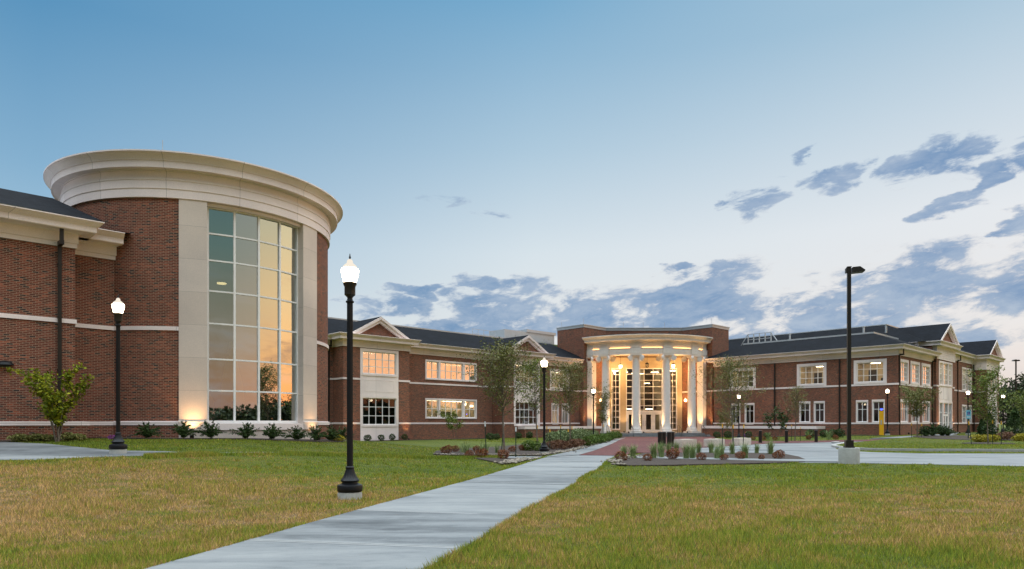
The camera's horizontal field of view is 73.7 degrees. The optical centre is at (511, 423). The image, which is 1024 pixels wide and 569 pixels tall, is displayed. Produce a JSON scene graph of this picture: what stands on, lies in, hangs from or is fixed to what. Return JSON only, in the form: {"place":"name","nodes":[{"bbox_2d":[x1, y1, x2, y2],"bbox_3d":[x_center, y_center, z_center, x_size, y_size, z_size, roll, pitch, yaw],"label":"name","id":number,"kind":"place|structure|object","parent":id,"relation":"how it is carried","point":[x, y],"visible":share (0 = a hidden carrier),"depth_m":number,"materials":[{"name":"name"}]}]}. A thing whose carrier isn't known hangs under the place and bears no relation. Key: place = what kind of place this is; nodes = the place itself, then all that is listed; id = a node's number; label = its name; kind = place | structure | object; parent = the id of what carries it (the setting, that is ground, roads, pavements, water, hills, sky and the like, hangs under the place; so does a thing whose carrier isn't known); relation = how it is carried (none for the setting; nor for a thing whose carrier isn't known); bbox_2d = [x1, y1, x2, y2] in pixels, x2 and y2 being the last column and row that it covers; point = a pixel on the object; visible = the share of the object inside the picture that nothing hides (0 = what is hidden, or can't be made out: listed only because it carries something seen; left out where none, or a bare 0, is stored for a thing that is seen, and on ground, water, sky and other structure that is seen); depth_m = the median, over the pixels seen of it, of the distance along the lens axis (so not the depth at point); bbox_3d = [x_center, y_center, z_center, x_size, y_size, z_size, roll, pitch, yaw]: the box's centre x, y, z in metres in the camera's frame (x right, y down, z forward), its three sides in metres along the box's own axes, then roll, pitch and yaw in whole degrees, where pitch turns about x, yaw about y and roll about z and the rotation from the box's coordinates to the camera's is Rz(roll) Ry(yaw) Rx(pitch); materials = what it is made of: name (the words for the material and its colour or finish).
{"place":"outdoors","nodes":[
{"label":"outdoors","id":0,"kind":"place"},
{"bbox_2d":[0,442,541,459],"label":"cross path","id":1,"kind":"structure","parent":0,"point":[18,450],"depth_m":21.16,"materials":[{"name":"concrete"}]},
{"bbox_2d":[0,423,1023,568],"bbox_3d":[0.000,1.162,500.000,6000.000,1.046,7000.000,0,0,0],"label":"lawn ground","id":2,"kind":"structure","parent":0,"point":[434,443],"depth_m":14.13,"materials":[{"name":"green plant"}]},
{"bbox_2d":[6,433,25,441],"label":"plant","id":3,"kind":"object","parent":2,"relation":"on","point":[12,438],"visible":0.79,"depth_m":25.04,"materials":[{"name":"green plant"}]},
{"bbox_2d":[36,434,53,440],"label":"plant","id":4,"kind":"object","parent":2,"relation":"on","point":[50,437],"visible":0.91,"depth_m":25.39,"materials":[{"name":"green plant"}]},
{"bbox_2d":[2,362,95,441],"bbox_3d":[-17.015,-0.756,25.305,2.268,3.119,2.217,0,0,0],"label":"young tree","id":5,"kind":"object","parent":2,"relation":"on","point":[57,415],"visible":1,"depth_m":25.29,"materials":[{"name":"green plant"}]},
{"bbox_2d":[60,432,74,440],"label":"plant","id":6,"kind":"object","parent":2,"relation":"on","point":[64,437],"visible":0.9,"depth_m":25.66,"materials":[{"name":"green plant"}]},
{"bbox_2d":[67,433,85,439],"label":"plant","id":7,"kind":"object","parent":2,"relation":"on","point":[77,436],"visible":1,"depth_m":25.79,"materials":[{"name":"green plant"}]},
{"bbox_2d":[109,295,126,453],"bbox_3d":[-11.884,-1.341,20.600,0.490,5.120,0.490,0,0,0],"label":"street lamp","id":8,"kind":"object","parent":2,"relation":"on","point":[117,446],"visible":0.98,"depth_m":20.55,"materials":[{"name":"black metal"}]},
{"bbox_2d":[89,437,346,441],"bbox_3d":[-12.602,0.810,31.054,12.432,0.423,4.021,0,0,-37],"label":"mulch bed","id":9,"kind":"object","parent":2,"relation":"on","point":[309,440],"visible":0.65,"depth_m":30.19,"materials":[{"name":"brown soil"}]},
{"bbox_2d":[133,421,163,437],"bbox_3d":[-15.140,0.258,28.405,1.090,0.702,1.352,0,0,4],"label":"yew shrub","id":10,"kind":"object","parent":9,"relation":"on","point":[149,433],"visible":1,"depth_m":28.25,"materials":[{"name":"green plant"}]},
{"bbox_2d":[172,421,199,437],"bbox_3d":[-13.723,0.263,28.554,1.047,0.824,1.020,0,0,0],"label":"yew shrub","id":11,"kind":"object","parent":9,"relation":"on","point":[183,431],"visible":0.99,"depth_m":28.47,"materials":[{"name":"green plant"}]},
{"bbox_2d":[193,420,225,437],"bbox_3d":[-12.716,0.248,29.064,1.397,0.795,1.206,0,0,0],"label":"yew shrub","id":12,"kind":"object","parent":9,"relation":"on","point":[210,431],"visible":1,"depth_m":28.88,"materials":[{"name":"green plant"}]},
{"bbox_2d":[229,422,259,438],"bbox_3d":[-11.667,0.294,29.666,1.358,0.741,1.155,0,0,-11],"label":"yew shrub","id":13,"kind":"object","parent":9,"relation":"on","point":[246,432],"visible":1,"depth_m":29.61,"materials":[{"name":"green plant"}]},
{"bbox_2d":[262,423,284,438],"bbox_3d":[-10.669,0.354,30.470,1.061,0.825,1.067,0,0,-13],"label":"yew shrub","id":14,"kind":"object","parent":9,"relation":"on","point":[272,433],"visible":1,"depth_m":30.42,"materials":[{"name":"green plant"}]},
{"bbox_2d":[283,425,311,439],"bbox_3d":[-9.881,0.433,31.435,1.246,0.711,1.408,0,0,17],"label":"yew shrub","id":15,"kind":"object","parent":9,"relation":"on","point":[297,434],"visible":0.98,"depth_m":31.44,"materials":[{"name":"green plant"}]},
{"bbox_2d":[305,425,327,439],"bbox_3d":[-9.289,0.428,32.604,1.324,0.792,1.056,0,0,27],"label":"yew shrub","id":16,"kind":"object","parent":9,"relation":"on","point":[315,435],"visible":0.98,"depth_m":32.52,"materials":[{"name":"green plant"}]},
{"bbox_2d":[323,425,342,439],"bbox_3d":[-8.920,0.502,33.869,1.050,0.822,1.053,0,0,40],"label":"yew shrub","id":17,"kind":"object","parent":9,"relation":"on","point":[331,435],"visible":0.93,"depth_m":33.81,"materials":[{"name":"green plant"}]},
{"bbox_2d":[337,254,362,499],"bbox_3d":[-3.182,-0.779,13.400,0.490,5.120,0.490,0,0,0],"label":"street lamp","id":18,"kind":"object","parent":2,"relation":"on","point":[349,486],"visible":0.98,"depth_m":13.34,"materials":[{"name":"metal"}]},
{"bbox_2d":[146,455,613,568],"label":"walkway","id":19,"kind":"structure","parent":2,"relation":"on","point":[413,528],"depth_m":9.40,"materials":[{"name":"concrete"}]},
{"bbox_2d":[370,438,486,440],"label":"mulch bed","id":20,"kind":"object","parent":2,"relation":"on","point":[426,439],"visible":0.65,"depth_m":66.13,"materials":[{"name":"brown soil"}]},
{"bbox_2d":[435,409,464,439],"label":"young tree","id":21,"kind":"object","parent":2,"relation":"on","point":[453,417],"visible":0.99,"depth_m":68.65,"materials":[{"name":"green plant"}]},
{"bbox_2d":[476,458,514,464],"bbox_3d":[-0.061,1.472,26.690,1.915,0.121,4.506,0,0,-18],"label":"mulch bed","id":22,"kind":"object","parent":2,"relation":"on","point":[492,459],"visible":0.37,"depth_m":26.75,"materials":[{"name":"brown soil"}]},
{"bbox_2d":[474,448,488,456],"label":"rusty shrub","id":23,"kind":"object","parent":22,"relation":"on","point":[480,452],"visible":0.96,"depth_m":28.54,"materials":[{"name":"orange plant"}]},
{"bbox_2d":[453,335,543,455],"bbox_3d":[-0.741,-1.201,30.300,4.091,5.560,3.657,0,0,-31],"label":"young tree","id":24,"kind":"object","parent":2,"relation":"on","point":[500,368],"visible":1,"depth_m":30.11,"materials":[{"name":"green plant"}]},
{"bbox_2d":[0,140,1005,440],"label":"school building","id":25,"kind":"structure","parent":2,"relation":"on","point":[210,272],"depth_m":32.02,"materials":[{"name":"red brick"}]},
{"bbox_2d":[207,203,308,429],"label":"tower window","id":26,"kind":"structure","parent":25,"relation":"in","point":[252,256],"depth_m":31.12,"materials":[{"name":"glass"}]},
{"bbox_2d":[360,348,398,376],"bbox_3d":[-12.470,-5.670,64.156,4.181,2.506,0.280,0,0,-44],"label":"window","id":27,"kind":"structure","parent":25,"relation":"in","point":[373,362],"depth_m":64.16,"materials":[{"name":"glass"}]},
{"bbox_2d":[360,395,398,426],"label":"window","id":28,"kind":"structure","parent":25,"relation":"in","point":[375,410],"depth_m":66.58,"materials":[{"name":"glass"}]},
{"bbox_2d":[425,359,476,381],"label":"window","id":29,"kind":"structure","parent":25,"relation":"in","point":[434,369],"depth_m":72.19,"materials":[{"name":"glass"}]},
{"bbox_2d":[425,398,476,418],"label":"window","id":30,"kind":"structure","parent":25,"relation":"in","point":[465,408],"depth_m":74.39,"materials":[{"name":"glass"}]},
{"bbox_2d":[514,361,539,384],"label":"window","id":31,"kind":"structure","parent":25,"relation":"in","point":[538,365],"depth_m":78.91,"materials":[{"name":"glass"}]},
{"bbox_2d":[514,400,539,425],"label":"window","id":32,"kind":"structure","parent":25,"relation":"in","point":[523,415],"depth_m":80.57,"materials":[{"name":"glass"}]},
{"bbox_2d":[551,403,558,424],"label":"window","id":33,"kind":"structure","parent":25,"relation":"in","point":[554,410],"depth_m":83.49,"materials":[{"name":"glass"}]},
{"bbox_2d":[550,369,569,389],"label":"window","id":34,"kind":"structure","parent":25,"relation":"in","point":[551,384],"depth_m":86.40,"materials":[{"name":"glass"}]},
{"bbox_2d":[552,403,568,422],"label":"window","id":35,"kind":"structure","parent":25,"relation":"in","point":[565,418],"depth_m":84.79,"materials":[{"name":"glass"}]},
{"bbox_2d":[611,368,619,429],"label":"window","id":36,"kind":"structure","parent":25,"relation":"in","point":[612,369],"depth_m":89.27,"materials":[{"name":"clear glass"}]},
{"bbox_2d":[644,413,652,431],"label":"door","id":37,"kind":"structure","parent":25,"relation":"in","point":[645,414],"depth_m":89.27,"materials":[{"name":"white paint"}]},
{"bbox_2d":[654,368,676,429],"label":"window","id":38,"kind":"structure","parent":25,"relation":"in","point":[673,371],"depth_m":93.03,"materials":[{"name":"clear glass"}]},
{"bbox_2d":[730,404,752,424],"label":"window","id":39,"kind":"structure","parent":25,"relation":"in","point":[749,411],"depth_m":83.53,"materials":[{"name":"glass"}]},
{"bbox_2d":[729,367,755,388],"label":"window","id":40,"kind":"structure","parent":25,"relation":"in","point":[749,370],"depth_m":83.29,"materials":[{"name":"glass"}]},
{"bbox_2d":[745,403,754,424],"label":"window","id":41,"kind":"structure","parent":25,"relation":"in","point":[753,404],"depth_m":81.62,"materials":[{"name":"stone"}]},
{"bbox_2d":[797,362,825,386],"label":"window","id":42,"kind":"structure","parent":25,"relation":"in","point":[811,374],"depth_m":79.69,"materials":[{"name":"glass"}]},
{"bbox_2d":[799,401,823,422],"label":"window","id":43,"kind":"structure","parent":25,"relation":"in","point":[804,417],"depth_m":77.46,"materials":[{"name":"glass"}]},
{"bbox_2d":[814,401,824,422],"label":"window","id":44,"kind":"structure","parent":25,"relation":"in","point":[815,402],"depth_m":75.87,"materials":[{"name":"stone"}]},
{"bbox_2d":[856,400,882,422],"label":"window","id":45,"kind":"structure","parent":25,"relation":"in","point":[861,405],"depth_m":72.95,"materials":[{"name":"glass"}]},
{"bbox_2d":[854,358,886,383],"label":"window","id":46,"kind":"structure","parent":25,"relation":"in","point":[872,371],"depth_m":73.02,"materials":[{"name":"glass"}]},
{"bbox_2d":[872,399,884,422],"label":"window","id":47,"kind":"structure","parent":25,"relation":"in","point":[880,400],"depth_m":71.47,"materials":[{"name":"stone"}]},
{"bbox_2d":[901,399,907,422],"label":"window","id":48,"kind":"structure","parent":25,"relation":"in","point":[904,416],"depth_m":72.08,"materials":[{"name":"glass"}]},
{"bbox_2d":[901,359,908,383],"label":"window","id":49,"kind":"structure","parent":25,"relation":"in","point":[904,363],"depth_m":71.73,"materials":[{"name":"glass"}]},
{"bbox_2d":[910,361,919,384],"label":"window","id":50,"kind":"structure","parent":25,"relation":"in","point":[914,366],"depth_m":74.04,"materials":[{"name":"glass"}]},
{"bbox_2d":[921,363,930,386],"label":"window","id":51,"kind":"structure","parent":25,"relation":"in","point":[925,368],"depth_m":76.73,"materials":[{"name":"glass"}]},
{"bbox_2d":[922,401,929,422],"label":"window","id":52,"kind":"structure","parent":25,"relation":"in","point":[925,419],"depth_m":77.28,"materials":[{"name":"glass"}]},
{"bbox_2d":[939,360,951,386],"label":"window","id":53,"kind":"structure","parent":25,"relation":"in","point":[945,368],"depth_m":80.98,"materials":[{"name":"glass"}]},
{"bbox_2d":[939,401,951,432],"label":"window","id":54,"kind":"structure","parent":25,"relation":"in","point":[945,407],"depth_m":80.98,"materials":[{"name":"glass"}]},
{"bbox_2d":[962,367,966,390],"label":"window","id":55,"kind":"structure","parent":25,"relation":"in","point":[964,375],"depth_m":92.84,"materials":[{"name":"glass"}]},
{"bbox_2d":[962,405,966,422],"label":"window","id":56,"kind":"structure","parent":25,"relation":"in","point":[964,407],"depth_m":92.75,"materials":[{"name":"glass"}]},
{"bbox_2d":[433,437,623,455],"bbox_3d":[4.124,1.558,56.257,6.899,0.354,53.619,0,0,13],"label":"mulch bed","id":57,"kind":"object","parent":2,"relation":"on","point":[491,450],"visible":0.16,"depth_m":35.96,"materials":[{"name":"brown soil"}]},
{"bbox_2d":[521,440,535,450],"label":"green shrub","id":58,"kind":"object","parent":57,"relation":"on","point":[526,443],"visible":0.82,"depth_m":37.85,"materials":[{"name":"green plant"}]},
{"bbox_2d":[529,440,540,450],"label":"green shrub","id":59,"kind":"object","parent":57,"relation":"on","point":[535,443],"visible":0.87,"depth_m":37.35,"materials":[{"name":"green plant"}]},
{"bbox_2d":[433,438,641,464],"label":"river stones","id":60,"kind":"object","parent":57,"relation":"on","point":[521,459],"visible":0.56,"depth_m":27.41,"materials":[{"name":"grey stone"}]},
{"bbox_2d":[509,357,566,447],"bbox_3d":[1.367,-1.162,41.289,3.864,5.759,2.931,0,0,-9],"label":"young tree","id":61,"kind":"object","parent":57,"relation":"on","point":[531,370],"visible":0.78,"depth_m":41.16,"materials":[{"name":"green plant"}]},
{"bbox_2d":[539,356,548,452],"bbox_3d":[1.569,-0.759,33.200,0.490,5.120,0.490,0,0,0],"label":"street lamp","id":62,"kind":"object","parent":57,"relation":"on","point":[544,446],"visible":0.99,"depth_m":33.14,"materials":[{"name":"black metal"}]},
{"bbox_2d":[547,431,562,441],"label":"sage shrub","id":63,"kind":"object","parent":57,"relation":"on","point":[551,434],"visible":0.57,"depth_m":49.68,"materials":[{"name":"green plant"}]},
{"bbox_2d":[555,440,571,448],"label":"reddish shrub","id":64,"kind":"object","parent":57,"relation":"on","point":[564,446],"visible":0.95,"depth_m":40.84,"materials":[{"name":"brown plant"}]},
{"bbox_2d":[530,358,606,440],"bbox_3d":[3.736,-1.322,45.150,4.458,6.091,3.716,0,0,43],"label":"young tree","id":65,"kind":"object","parent":57,"relation":"on","point":[569,395],"visible":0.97,"depth_m":45.05,"materials":[{"name":"green plant"}]},
{"bbox_2d":[590,384,615,432],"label":"young tree","id":66,"kind":"object","parent":57,"relation":"on","point":[603,403],"visible":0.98,"depth_m":62.84,"materials":[{"name":"green plant"}]},
{"bbox_2d":[545,438,623,456],"bbox_3d":[7.161,1.562,53.411,1.235,0.305,50.762,0,0,12],"label":"plaza edge","id":67,"kind":"object","parent":2,"relation":"on","point":[586,450],"visible":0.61,"depth_m":38.25,"materials":[{"name":"concrete"}]},
{"bbox_2d":[674,439,696,447],"bbox_3d":[11.046,1.300,43.500,1.509,0.579,0.671,0,0,-37],"label":"stone bench","id":68,"kind":"object","parent":2,"relation":"on","point":[685,442],"visible":0.57,"depth_m":43.12,"materials":[{"name":"stone"}]},
{"bbox_2d":[615,458,804,466],"bbox_3d":[7.454,1.492,25.743,7.592,0.145,4.528,0,0,0],"label":"mulch bed","id":69,"kind":"object","parent":2,"relation":"on","point":[657,461],"visible":0.76,"depth_m":25.22,"materials":[{"name":"brown soil"}]},
{"bbox_2d":[614,451,627,459],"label":"rusty shrub","id":70,"kind":"object","parent":69,"relation":"on","point":[623,456],"visible":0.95,"depth_m":26.12,"materials":[{"name":"orange plant"}]},
{"bbox_2d":[627,443,638,457],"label":"ornamental grass","id":71,"kind":"object","parent":69,"relation":"on","point":[633,452],"depth_m":27.97,"materials":[{"name":"green plant"}]},
{"bbox_2d":[665,447,679,458],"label":"rusty shrub","id":72,"kind":"object","parent":69,"relation":"on","point":[671,451],"visible":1,"depth_m":27.23,"materials":[{"name":"orange plant"}]},
{"bbox_2d":[704,439,724,446],"bbox_3d":[13.779,1.345,46.500,1.512,0.576,0.668,0,0,-37],"label":"stone bench","id":73,"kind":"object","parent":2,"relation":"on","point":[708,441],"visible":0.64,"depth_m":46.11,"materials":[{"name":"stone"}]},
{"bbox_2d":[638,452,803,458],"bbox_3d":[9.559,1.507,31.845,6.999,0.151,6.362,0,0,16],"label":"mulch bed","id":74,"kind":"object","parent":2,"relation":"on","point":[750,455],"visible":0.44,"depth_m":31.31,"materials":[{"name":"brown soil"}]},
{"bbox_2d":[715,409,734,433],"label":"young tree","id":75,"kind":"object","parent":2,"relation":"on","point":[722,419],"visible":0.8,"depth_m":76.61,"materials":[{"name":"green plant"}]},
{"bbox_2d":[688,352,774,447],"bbox_3d":[13.794,-1.414,43.096,4.812,6.180,4.926,0,0,0],"label":"young tree","id":76,"kind":"object","parent":2,"relation":"on","point":[729,370],"visible":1,"depth_m":43.03,"materials":[{"name":"green plant"}]},
{"bbox_2d":[734,438,750,444],"bbox_3d":[16.971,1.369,50.499,1.510,0.581,0.670,0,0,-37],"label":"stone bench","id":77,"kind":"object","parent":2,"relation":"on","point":[738,441],"visible":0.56,"depth_m":50.04,"materials":[{"name":"stone"}]},
{"bbox_2d":[760,405,791,439],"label":"young tree","id":78,"kind":"object","parent":2,"relation":"on","point":[782,423],"visible":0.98,"depth_m":65.78,"materials":[{"name":"green plant"}]},
{"bbox_2d":[711,435,882,436],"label":"mulch bed","id":79,"kind":"object","parent":2,"relation":"on","point":[818,435],"visible":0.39,"depth_m":73.06,"materials":[{"name":"brown soil"}]},
{"bbox_2d":[879,408,883,434],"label":"emergency phone","id":80,"kind":"object","parent":79,"relation":"on","point":[881,421],"visible":0.99,"depth_m":68.27,"materials":[{"name":"yellow paint"}]},
{"bbox_2d":[778,385,816,440],"bbox_3d":[25.821,-0.921,61.751,2.843,5.281,2.963,0,0,39],"label":"young tree","id":81,"kind":"object","parent":2,"relation":"on","point":[796,394],"visible":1,"depth_m":61.83,"materials":[{"name":"green plant"}]},
{"bbox_2d":[838,266,864,463],"bbox_3d":[12.567,-1.897,25.283,0.880,7.810,0.720,0,0,12],"label":"parking light","id":82,"kind":"object","parent":2,"relation":"on","point":[848,452],"visible":0.88,"depth_m":25.23,"materials":[{"name":"metal"}]},
{"bbox_2d":[885,387,889,434],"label":"street lamp","id":83,"kind":"object","parent":2,"relation":"on","point":[887,432],"visible":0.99,"depth_m":68.94,"materials":[{"name":"black metal"}]},
{"bbox_2d":[831,441,1023,451],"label":"kerb","id":84,"kind":"structure","parent":2,"relation":"on","point":[937,450],"depth_m":37.81,"materials":[{"name":"concrete"}]},
{"bbox_2d":[999,386,1021,427],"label":"distant tree","id":85,"kind":"object","parent":2,"relation":"on","point":[1001,412],"visible":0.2,"depth_m":125.30,"materials":[{"name":"green plant"}]},
{"bbox_2d":[999,371,1023,430],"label":"distant tree","id":86,"kind":"object","parent":2,"relation":"on","point":[1020,386],"visible":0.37,"depth_m":112.42,"materials":[{"name":"green plant"}]},
{"bbox_2d":[0,0,1023,422],"label":"sky","id":87,"kind":"structure","parent":0,"point":[490,165],"materials":[{"name":"blue"}]},
{"bbox_2d":[646,443,662,457],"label":"ornamental grass","id":88,"kind":"object","parent":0,"point":[653,449],"depth_m":27.92,"materials":[{"name":"green plant"}]},
{"bbox_2d":[657,440,667,456],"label":"ornamental grass","id":89,"kind":"object","parent":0,"point":[661,453],"depth_m":28.75,"materials":[{"name":"green plant"}]},
{"bbox_2d":[680,444,692,457],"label":"ornamental grass","id":90,"kind":"object","parent":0,"point":[686,454],"depth_m":27.86,"materials":[{"name":"green plant"}]},
{"bbox_2d":[580,437,882,455],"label":"paved plaza","id":91,"kind":"structure","parent":0,"point":[615,447],"depth_m":54.91,"materials":[{"name":"red brick"}]},
{"bbox_2d":[636,456,837,461],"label":"bed path","id":92,"kind":"structure","parent":0,"point":[810,460],"depth_m":27.45,"materials":[{"name":"concrete"}]},
{"bbox_2d":[736,440,749,457],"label":"ornamental grass","id":93,"kind":"object","parent":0,"point":[744,449],"depth_m":28.73,"materials":[{"name":"green plant"}]},
{"bbox_2d":[695,441,1023,466],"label":"driveway","id":94,"kind":"structure","parent":0,"point":[822,451],"depth_m":30.52,"materials":[{"name":"concrete"}]},
{"bbox_2d":[838,437,1023,448],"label":"turf island","id":95,"kind":"structure","parent":0,"point":[925,441],"depth_m":52.14,"materials":[{"name":"green plant"}]},
{"bbox_2d":[913,435,1013,440],"bbox_3d":[41.267,1.296,59.469,11.500,0.332,10.000,0,0,0],"label":"mulch bed","id":96,"kind":"object","parent":95,"relation":"on","point":[958,437],"visible":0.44,"depth_m":59.45,"materials":[{"name":"brown soil"}]},
{"bbox_2d":[897,384,940,436],"bbox_3d":[36.065,-1.042,60.714,3.492,4.989,3.726,0,0,0],"label":"young tree","id":97,"kind":"object","parent":96,"relation":"on","point":[915,400],"visible":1,"depth_m":60.54,"materials":[{"name":"green plant"}]},
{"bbox_2d":[915,426,939,435],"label":"dark shrub","id":98,"kind":"object","parent":96,"relation":"on","point":[924,430],"visible":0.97,"depth_m":61.89,"materials":[{"name":"green plant"}]},
{"bbox_2d":[926,423,944,435],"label":"dark shrub","id":99,"kind":"object","parent":96,"relation":"on","point":[935,428],"visible":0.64,"depth_m":62.91,"materials":[{"name":"green plant"}]},
{"bbox_2d":[934,424,954,435],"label":"dark shrub","id":100,"kind":"object","parent":96,"relation":"on","point":[944,432],"visible":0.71,"depth_m":63.27,"materials":[{"name":"green plant"}]},
{"bbox_2d":[1003,407,1023,436],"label":"evergreen","id":101,"kind":"object","parent":96,"relation":"on","point":[1015,417],"visible":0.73,"depth_m":59.88,"materials":[{"name":"green plant"}]},
{"bbox_2d":[969,434,986,441],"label":"golden shrub","id":102,"kind":"object","parent":95,"relation":"on","point":[975,437],"visible":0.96,"depth_m":52.85,"materials":[{"name":"yellow plant"}]},
{"bbox_2d":[964,363,1016,444],"bbox_3d":[33.749,-1.262,48.632,3.124,6.025,3.867,0,0,0],"label":"young tree","id":103,"kind":"object","parent":95,"relation":"on","point":[983,394],"visible":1,"depth_m":48.46,"materials":[{"name":"green plant"}]},
{"bbox_2d":[1000,389,1023,432],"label":"young tree","id":104,"kind":"object","parent":95,"relation":"on","point":[1021,402],"visible":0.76,"depth_m":64.07,"materials":[{"name":"green plant"}]},
{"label":"mulch bed","id":105,"kind":"structure","parent":95,"relation":"on","visible":0},
{"bbox_2d":[980,412,998,437],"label":"evergreen","id":106,"kind":"object","parent":105,"relation":"on","point":[984,429],"visible":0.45,"depth_m":59.84,"materials":[{"name":"green plant"}]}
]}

